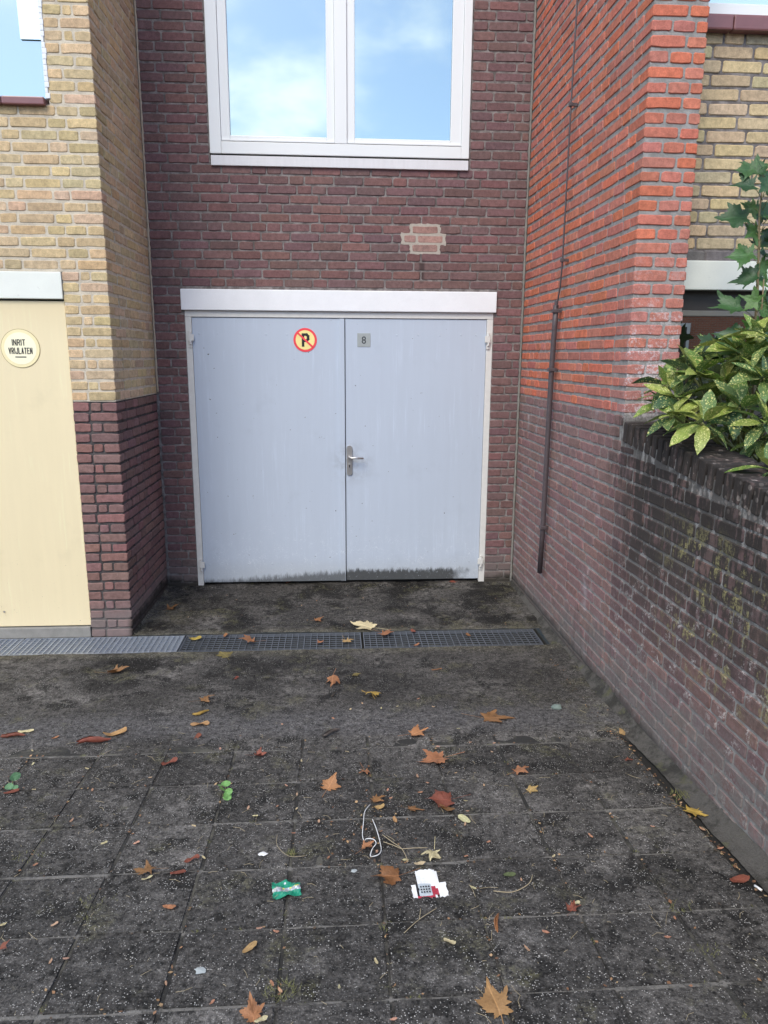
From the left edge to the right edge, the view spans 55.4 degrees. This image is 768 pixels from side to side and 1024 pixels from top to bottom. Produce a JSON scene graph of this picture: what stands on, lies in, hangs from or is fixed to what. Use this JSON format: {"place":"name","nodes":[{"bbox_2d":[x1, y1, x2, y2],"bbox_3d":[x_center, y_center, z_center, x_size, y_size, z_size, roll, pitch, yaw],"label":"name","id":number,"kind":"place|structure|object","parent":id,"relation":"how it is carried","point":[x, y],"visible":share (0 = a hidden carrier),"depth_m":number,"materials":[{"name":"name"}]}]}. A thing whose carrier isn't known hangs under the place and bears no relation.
{"place":"outdoors","nodes":[
{"label":"outdoors","id":0,"kind":"place"},
{"bbox_2d":[0,643,629,751],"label":"driveway","id":1,"kind":"structure","parent":0,"point":[146,698],"depth_m":3.87,"materials":[{"name":"concrete"}]},
{"bbox_2d":[0,732,25,737],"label":"fallen leaf","id":2,"kind":"object","parent":1,"relation":"on","point":[7,735],"visible":1,"depth_m":3.41,"materials":[{"name":"red plant"}]},
{"bbox_2d":[18,729,33,732],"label":"fallen leaf","id":3,"kind":"object","parent":1,"relation":"on","point":[29,730],"visible":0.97,"depth_m":3.46,"materials":[{"name":"beige plant"}]},
{"bbox_2d":[76,736,110,744],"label":"fallen leaf","id":4,"kind":"object","parent":1,"relation":"on","point":[97,739],"visible":1,"depth_m":3.35,"materials":[{"name":"plant"}]},
{"bbox_2d":[101,664,128,672],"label":"fallen leaf","id":5,"kind":"object","parent":1,"relation":"on","point":[115,669],"visible":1,"depth_m":4.15,"materials":[{"name":"brown plant"}]},
{"bbox_2d":[103,727,126,735],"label":"fallen leaf","id":6,"kind":"object","parent":1,"relation":"on","point":[117,732],"visible":1,"depth_m":3.45,"materials":[{"name":"brown plant"}]},
{"bbox_2d":[190,720,209,725],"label":"fallen leaf","id":7,"kind":"object","parent":1,"relation":"on","point":[207,722],"visible":1,"depth_m":3.54,"materials":[{"name":"brown plant"}]},
{"bbox_2d":[192,710,208,715],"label":"fallen leaf","id":8,"kind":"object","parent":1,"relation":"on","point":[199,712],"visible":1,"depth_m":3.63,"materials":[{"name":"yellow plant"}]},
{"bbox_2d":[191,695,212,701],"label":"fallen leaf","id":9,"kind":"object","parent":1,"relation":"on","point":[205,698],"visible":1,"depth_m":3.80,"materials":[{"name":"brown plant"}]},
{"bbox_2d":[217,651,232,658],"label":"fallen leaf","id":10,"kind":"object","parent":1,"relation":"on","point":[223,654],"visible":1,"depth_m":4.41,"materials":[{"name":"plant"}]},
{"bbox_2d":[322,728,339,736],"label":"fallen leaf","id":11,"kind":"object","parent":1,"relation":"on","point":[328,732],"visible":1,"depth_m":3.45,"materials":[{"name":"grey plant"}]},
{"bbox_2d":[326,669,339,686],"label":"fallen leaf","id":12,"kind":"object","parent":1,"relation":"on","point":[332,679],"visible":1,"depth_m":4.00,"materials":[{"name":"orange plant"}]},
{"bbox_2d":[362,690,379,698],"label":"fallen leaf","id":13,"kind":"object","parent":1,"relation":"on","point":[375,693],"visible":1,"depth_m":3.83,"materials":[{"name":"yellow plant"}]},
{"bbox_2d":[0,710,766,1023],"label":"straw bits","id":14,"kind":"object","parent":1,"relation":"on","point":[345,866],"visible":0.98,"depth_m":2.42,"materials":[{"name":"beige plant"}]},
{"bbox_2d":[3,595,767,1018],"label":"leaf crumbs","id":15,"kind":"object","parent":1,"relation":"on","point":[419,851],"visible":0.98,"depth_m":2.52,"materials":[{"name":"brown plant"}]},
{"bbox_2d":[461,709,513,721],"bbox_3d":[0.517,1.011,3.621,0.268,0.015,0.129,1,13,-4],"label":"fallen leaf","id":16,"kind":"object","parent":1,"relation":"on","point":[491,716],"visible":1,"depth_m":3.62,"materials":[{"name":"brown plant"}]},
{"bbox_2d":[551,704,561,709],"bbox_3d":[0.880,0.995,3.736,0.051,0.029,0.043,0,12,-4],"label":"stone","id":17,"kind":"object","parent":1,"relation":"on","point":[556,706],"visible":1,"depth_m":3.72,"materials":[{"name":"grey stone"}]},
{"bbox_2d":[619,728,624,734],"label":"fallen leaf","id":18,"kind":"object","parent":1,"relation":"on","point":[622,731],"visible":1,"depth_m":3.47,"materials":[{"name":"plant"}]},
{"bbox_2d":[510,579,767,892],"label":"cement fillet","id":19,"kind":"object","parent":1,"relation":"on","point":[749,854],"visible":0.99,"depth_m":3.00,"materials":[{"name":"grey concrete"}]},
{"bbox_2d":[133,579,541,635],"bbox_3d":[-0.286,0.665,5.282,2.740,0.033,1.018,0,12,-4],"label":"apron","id":20,"kind":"object","parent":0,"point":[429,605],"visible":0.98,"depth_m":5.22,"materials":[{"name":"concrete"}]},
{"bbox_2d":[0,0,167,638],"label":"brick house","id":21,"kind":"structure","parent":20,"relation":"on","point":[82,544],"depth_m":4.40,"materials":[{"name":"beige brick"}]},
{"bbox_2d":[0,0,50,105],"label":"window","id":22,"kind":"structure","parent":21,"relation":"in","point":[24,80],"depth_m":4.00,"materials":[{"name":"clear glass"}]},
{"bbox_2d":[0,299,90,626],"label":"garage door","id":23,"kind":"structure","parent":21,"relation":"in","point":[44,581],"depth_m":4.47,"materials":[{"name":"paint"}]},
{"bbox_2d":[133,586,169,634],"bbox_3d":[-1.622,0.679,5.172,0.036,0.036,0.951,0,12,-3],"label":"mossy fillet","id":24,"kind":"object","parent":20,"relation":"on","point":[150,613],"visible":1,"depth_m":5.10,"materials":[{"name":"concrete"}]},
{"bbox_2d":[167,603,180,609],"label":"fallen leaf","id":25,"kind":"object","parent":20,"relation":"on","point":[172,607],"visible":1,"depth_m":5.19,"materials":[{"name":"brown plant"}]},
{"bbox_2d":[134,0,535,585],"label":"brick house","id":26,"kind":"structure","parent":20,"relation":"on","point":[336,194],"depth_m":5.24,"materials":[{"name":"brown brick"}]},
{"bbox_2d":[204,0,472,170],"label":"window","id":27,"kind":"structure","parent":26,"relation":"in","point":[349,84],"depth_m":4.99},
{"bbox_2d":[185,310,492,584],"bbox_3d":[-0.317,-0.442,5.522,2.230,2.064,0.144,0,12,-4],"label":"garage door","id":28,"kind":"structure","parent":26,"relation":"in","point":[327,446],"depth_m":5.50,"materials":[{"name":"white paint"}]},
{"bbox_2d":[350,620,381,629],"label":"fallen leaf","id":29,"kind":"object","parent":20,"relation":"on","point":[366,625],"visible":1,"depth_m":4.85,"materials":[{"name":"beige plant"}]},
{"bbox_2d":[138,628,549,643],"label":"ground","id":30,"kind":"structure","parent":0,"point":[542,635],"depth_m":5.43,"materials":[{"name":"grey concrete"}]},
{"bbox_2d":[2,629,546,655],"bbox_3d":[-1.639,0.898,4.572,5.325,0.147,0.286,0,12,-4],"label":"drain channel","id":31,"kind":"object","parent":30,"relation":"on","point":[535,630],"visible":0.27,"depth_m":4.79,"materials":[{"name":"grey metal"}]},
{"bbox_2d":[0,639,23,655],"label":"drain grating","id":32,"kind":"object","parent":31,"relation":"on","point":[8,647],"visible":0.76,"depth_m":4.55,"materials":[{"name":"metal"}]},
{"bbox_2d":[8,636,184,655],"bbox_3d":[-1.769,0.841,4.551,0.994,0.031,0.262,0,12,-4],"label":"drain grating","id":33,"kind":"object","parent":31,"relation":"on","point":[88,645],"visible":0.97,"depth_m":4.55,"materials":[{"name":"metal"}]},
{"bbox_2d":[178,632,361,651],"bbox_3d":[-0.703,0.827,4.618,1.118,0.021,0.262,0,12,-4],"label":"drain grating","id":34,"kind":"object","parent":31,"relation":"on","point":[258,636],"visible":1,"depth_m":4.62,"materials":[{"name":"metal"}]},
{"bbox_2d":[188,636,200,639],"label":"fallen leaf","id":35,"kind":"object","parent":34,"relation":"on","point":[195,638],"visible":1,"depth_m":4.63,"materials":[{"name":"yellow plant"}]},
{"bbox_2d":[239,635,264,641],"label":"fallen leaf","id":36,"kind":"object","parent":34,"relation":"on","point":[247,638],"visible":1,"depth_m":4.59,"materials":[{"name":"orange plant"}]},
{"bbox_2d":[204,643,523,650],"bbox_3d":[-1.006,0.905,4.610,4.054,0.088,0.280,0,12,-4],"label":"drain silt","id":37,"kind":"object","parent":31,"relation":"on","point":[328,646],"visible":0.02,"depth_m":4.74,"materials":[{"name":"black soil"}]},
{"bbox_2d":[363,629,543,647],"bbox_3d":[0.433,0.818,4.690,1.127,0.021,0.262,0,12,-4],"label":"drain grating","id":38,"kind":"object","parent":31,"relation":"on","point":[464,632],"visible":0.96,"depth_m":4.70,"materials":[{"name":"metal"}]},
{"bbox_2d":[373,629,393,634],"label":"fallen leaf","id":39,"kind":"object","parent":38,"relation":"on","point":[385,632],"visible":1,"depth_m":4.73,"materials":[{"name":"orange plant"}]},
{"bbox_2d":[510,0,767,678],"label":"brick house","id":40,"kind":"structure","parent":30,"relation":"on","point":[669,125],"depth_m":3.82,"materials":[{"name":"red brick"}]},
{"bbox_2d":[537,0,577,573],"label":"conductor pipe","id":41,"kind":"object","parent":40,"relation":"attached to","point":[551,369],"visible":1,"depth_m":4.61,"materials":[{"name":"grey metal"}]},
{"bbox_2d":[676,291,767,453],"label":"garage window","id":42,"kind":"structure","parent":40,"relation":"in","point":[698,319],"depth_m":3.85,"materials":[{"name":"glass"}]},
{"bbox_2d":[707,0,767,34],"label":"window","id":43,"kind":"structure","parent":40,"relation":"in","point":[745,17],"depth_m":3.49,"materials":[{"name":"clear glass"}]},
{"bbox_2d":[603,421,767,854],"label":"garden wall","id":44,"kind":"structure","parent":30,"relation":"on","point":[685,677],"depth_m":2.93,"materials":[{"name":"brick"}]},
{"bbox_2d":[0,730,767,1023],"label":"paving","id":45,"kind":"structure","parent":0,"point":[620,925],"depth_m":2.34,"materials":[{"name":"grey concrete"}]},
{"bbox_2d":[0,940,8,949],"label":"fallen leaf","id":46,"kind":"object","parent":45,"relation":"on","point":[3,945],"visible":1,"depth_m":2.08,"materials":[{"name":"red plant"}]},
{"bbox_2d":[4,788,18,793],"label":"fallen leaf","id":47,"kind":"object","parent":45,"relation":"on","point":[14,790],"visible":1,"depth_m":2.93,"materials":[{"name":"red plant"}]},
{"bbox_2d":[4,772,20,789],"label":"seedling","id":48,"kind":"object","parent":45,"relation":"on","point":[14,776],"visible":1,"depth_m":2.95,"materials":[{"name":"green plant"}]},
{"bbox_2d":[133,860,161,874],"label":"fallen leaf","id":49,"kind":"object","parent":45,"relation":"on","point":[148,868],"visible":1,"depth_m":2.42,"materials":[{"name":"brown plant"}]},
{"bbox_2d":[163,904,175,908],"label":"fallen leaf","id":50,"kind":"object","parent":45,"relation":"on","point":[169,906],"visible":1,"depth_m":2.25,"materials":[{"name":"orange plant"}]},
{"bbox_2d":[161,757,177,764],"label":"fallen leaf","id":51,"kind":"object","parent":45,"relation":"on","point":[173,759],"visible":1,"depth_m":3.17,"materials":[{"name":"red plant"}]},
{"bbox_2d":[170,869,185,873],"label":"fallen leaf","id":52,"kind":"object","parent":45,"relation":"on","point":[179,871],"visible":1,"depth_m":2.42,"materials":[{"name":"red plant"}]},
{"bbox_2d":[184,854,199,862],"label":"fallen leaf","id":53,"kind":"object","parent":45,"relation":"on","point":[187,860],"visible":1,"depth_m":2.49,"materials":[{"name":"red plant"}]},
{"bbox_2d":[194,967,205,973],"bbox_3d":[-0.502,1.250,1.995,0.034,0.003,0.026,0,12,-4],"label":"gum spot","id":54,"kind":"object","parent":45,"relation":"on","point":[199,970],"visible":1,"depth_m":1.99,"materials":[{"name":"white"}]},
{"bbox_2d":[218,780,232,799],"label":"seedling","id":55,"kind":"object","parent":45,"relation":"on","point":[227,793],"visible":1,"depth_m":2.90,"materials":[{"name":"green plant"}]},
{"bbox_2d":[242,941,256,952],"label":"fallen leaf","id":56,"kind":"object","parent":45,"relation":"on","point":[250,946],"visible":1,"depth_m":2.08,"materials":[{"name":"orange plant"}]},
{"bbox_2d":[239,992,264,1023],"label":"fallen leaf","id":57,"kind":"object","parent":45,"relation":"on","point":[252,1011],"visible":1,"depth_m":1.85,"materials":[{"name":"orange plant"}]},
{"bbox_2d":[245,747,266,755],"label":"fallen leaf","id":58,"kind":"object","parent":45,"relation":"on","point":[259,752],"visible":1,"depth_m":3.24,"materials":[{"name":"red plant"}]},
{"bbox_2d":[254,1015,267,1022],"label":"fallen leaf","id":59,"kind":"object","parent":45,"relation":"on","point":[264,1018],"visible":1,"depth_m":1.83,"materials":[{"name":"beige plant"}]},
{"bbox_2d":[272,879,301,899],"bbox_3d":[-0.311,1.198,2.329,0.092,0.015,0.070,-2,16,-11],"label":"foil wrapper","id":60,"kind":"object","parent":45,"relation":"on","point":[285,887],"visible":1,"depth_m":2.32,"materials":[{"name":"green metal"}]},
{"bbox_2d":[321,772,340,796],"bbox_3d":[-0.224,1.103,2.954,0.091,0.032,0.136,12,21,24],"label":"fallen leaf","id":61,"kind":"object","parent":45,"relation":"on","point":[330,783],"visible":1,"depth_m":2.97,"materials":[{"name":"orange plant"}]},
{"bbox_2d":[357,840,373,852],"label":"fallen leaf","id":62,"kind":"object","parent":45,"relation":"on","point":[365,845],"visible":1,"depth_m":2.56,"materials":[{"name":"brown plant"}]},
{"bbox_2d":[362,804,381,856],"bbox_3d":[-0.054,1.152,2.667,0.060,0.041,0.338,-2,12,-9],"label":"cord","id":63,"kind":"object","parent":45,"relation":"on","point":[371,838],"visible":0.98,"depth_m":2.62,"materials":[{"name":"grey plastic"}]},
{"bbox_2d":[362,793,383,801],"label":"fallen leaf","id":64,"kind":"object","parent":45,"relation":"on","point":[376,798],"visible":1,"depth_m":2.87,"materials":[{"name":"brown plant"}]},
{"bbox_2d":[374,803,384,808],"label":"fallen leaf","id":65,"kind":"object","parent":45,"relation":"on","point":[380,806],"visible":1,"depth_m":2.81,"materials":[{"name":"yellow plant"}]},
{"bbox_2d":[11,584,762,1017],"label":"moss tufts","id":66,"kind":"object","parent":45,"relation":"on","point":[681,794],"visible":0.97,"depth_m":2.21,"materials":[{"name":"green plant"}]},
{"bbox_2d":[374,865,419,884],"bbox_3d":[0.032,1.177,2.398,0.163,0.026,0.085,-9,15,-38],"label":"fallen leaf","id":67,"kind":"object","parent":45,"relation":"on","point":[390,874],"visible":1,"depth_m":2.38,"materials":[{"name":"brown plant"}]},
{"bbox_2d":[383,835,427,861],"bbox_3d":[0.054,1.168,2.569,0.169,0.013,0.108,11,16,40],"label":"twig","id":68,"kind":"object","parent":45,"relation":"on","point":[400,847],"visible":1,"depth_m":2.55,"materials":[{"name":"beige plant"}]},
{"bbox_2d":[399,806,423,810],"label":"fallen leaf","id":69,"kind":"object","parent":45,"relation":"on","point":[413,808],"visible":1,"depth_m":2.81,"materials":[{"name":"brown plant"}]},
{"bbox_2d":[399,724,427,735],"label":"fallen leaf","id":70,"kind":"object","parent":45,"relation":"on","point":[415,731],"visible":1,"depth_m":3.46,"materials":[{"name":"brown plant"}]},
{"bbox_2d":[414,861,424,864],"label":"fallen leaf","id":71,"kind":"object","parent":45,"relation":"on","point":[420,863],"visible":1,"depth_m":2.46,"materials":[{"name":"beige plant"}]},
{"bbox_2d":[404,908,436,932],"bbox_3d":[0.099,1.218,2.200,0.036,0.010,0.149,12,17,43],"label":"twig","id":72,"kind":"object","parent":45,"relation":"on","point":[420,918],"visible":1,"depth_m":2.20,"materials":[{"name":"beige wood"}]},
{"bbox_2d":[411,869,447,897],"bbox_3d":[0.143,1.196,2.359,0.116,0.010,0.124,-1,16,-7],"label":"torn packet","id":73,"kind":"object","parent":45,"relation":"on","point":[428,884],"visible":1,"depth_m":2.35,"materials":[{"name":"white paper"}]},
{"bbox_2d":[421,842,440,860],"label":"fallen leaf","id":74,"kind":"object","parent":45,"relation":"on","point":[433,854],"visible":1,"depth_m":2.51,"materials":[{"name":"beige plant"}]},
{"bbox_2d":[416,749,462,762],"bbox_3d":[0.246,1.071,3.190,0.202,0.029,0.132,3,12,12],"label":"fallen leaf","id":75,"kind":"object","parent":45,"relation":"on","point":[436,756],"visible":1,"depth_m":3.21,"materials":[{"name":"orange plant"}]},
{"bbox_2d":[439,804,454,810],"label":"fallen leaf","id":76,"kind":"object","parent":45,"relation":"on","point":[448,808],"visible":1,"depth_m":2.80,"materials":[{"name":"brown plant"}]},
{"bbox_2d":[424,789,470,806],"bbox_3d":[0.241,1.115,2.869,0.158,0.023,0.131,-11,16,-42],"label":"fallen leaf","id":77,"kind":"object","parent":45,"relation":"on","point":[441,798],"visible":1,"depth_m":2.86,"materials":[{"name":"red plant"}]},
{"bbox_2d":[444,938,455,943],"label":"fallen leaf","id":78,"kind":"object","parent":45,"relation":"on","point":[450,941],"visible":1,"depth_m":2.10,"materials":[{"name":"beige plant"}]},
{"bbox_2d":[458,814,469,822],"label":"fallen leaf","id":79,"kind":"object","parent":45,"relation":"on","point":[463,818],"visible":1,"depth_m":2.74,"materials":[{"name":"yellow plant"}]},
{"bbox_2d":[474,976,512,1023],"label":"fallen leaf","id":80,"kind":"object","parent":45,"relation":"on","point":[493,1000],"visible":1,"depth_m":1.87,"materials":[{"name":"plant"}]},
{"bbox_2d":[494,913,498,931],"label":"fallen leaf","id":81,"kind":"object","parent":45,"relation":"on","point":[496,918],"visible":1,"depth_m":2.17,"materials":[{"name":"brown plant"}]},
{"bbox_2d":[504,872,515,875],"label":"fallen leaf","id":82,"kind":"object","parent":45,"relation":"on","point":[509,873],"visible":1,"depth_m":2.41,"materials":[{"name":"green plant"}]},
{"bbox_2d":[493,874,532,892],"bbox_3d":[0.427,1.200,2.346,0.163,0.008,0.040,-6,14,-29],"label":"twig","id":83,"kind":"object","parent":45,"relation":"on","point":[518,889],"visible":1,"depth_m":2.32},
{"bbox_2d":[507,765,528,774],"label":"fallen leaf","id":84,"kind":"object","parent":45,"relation":"on","point":[518,769],"visible":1,"depth_m":3.09,"materials":[{"name":"orange plant"}]},
{"bbox_2d":[526,785,537,793],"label":"fallen leaf","id":85,"kind":"object","parent":45,"relation":"on","point":[531,788],"visible":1,"depth_m":2.95,"materials":[{"name":"yellow plant"}]},
{"bbox_2d":[566,900,580,915],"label":"fallen leaf","id":86,"kind":"object","parent":45,"relation":"on","point":[572,906],"visible":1,"depth_m":2.24,"materials":[{"name":"red plant"}]},
{"bbox_2d":[675,804,707,815],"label":"fallen leaf","id":87,"kind":"object","parent":45,"relation":"on","point":[695,812],"visible":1,"depth_m":2.78,"materials":[{"name":"yellow plant"}]},
{"bbox_2d":[730,874,749,882],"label":"fallen leaf","id":88,"kind":"object","parent":45,"relation":"on","point":[741,878],"visible":1,"depth_m":2.38,"materials":[{"name":"plant"}]},
{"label":"planter soil","id":89,"kind":"structure","parent":0,"visible":0},
{"bbox_2d":[631,313,767,476],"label":"laurel bush","id":90,"kind":"object","parent":89,"relation":"on","point":[745,367],"visible":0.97,"depth_m":3.08,"materials":[{"name":"green plant"}]},
{"bbox_2d":[684,385,767,457],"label":"shade shrub","id":91,"kind":"object","parent":89,"relation":"on","point":[725,433],"visible":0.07,"depth_m":3.28,"materials":[{"name":"green plant"}]},
{"bbox_2d":[695,153,767,412],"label":"maple sapling","id":92,"kind":"object","parent":89,"relation":"on","point":[735,216],"visible":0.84,"depth_m":3.32,"materials":[{"name":"green plant"}]}
]}

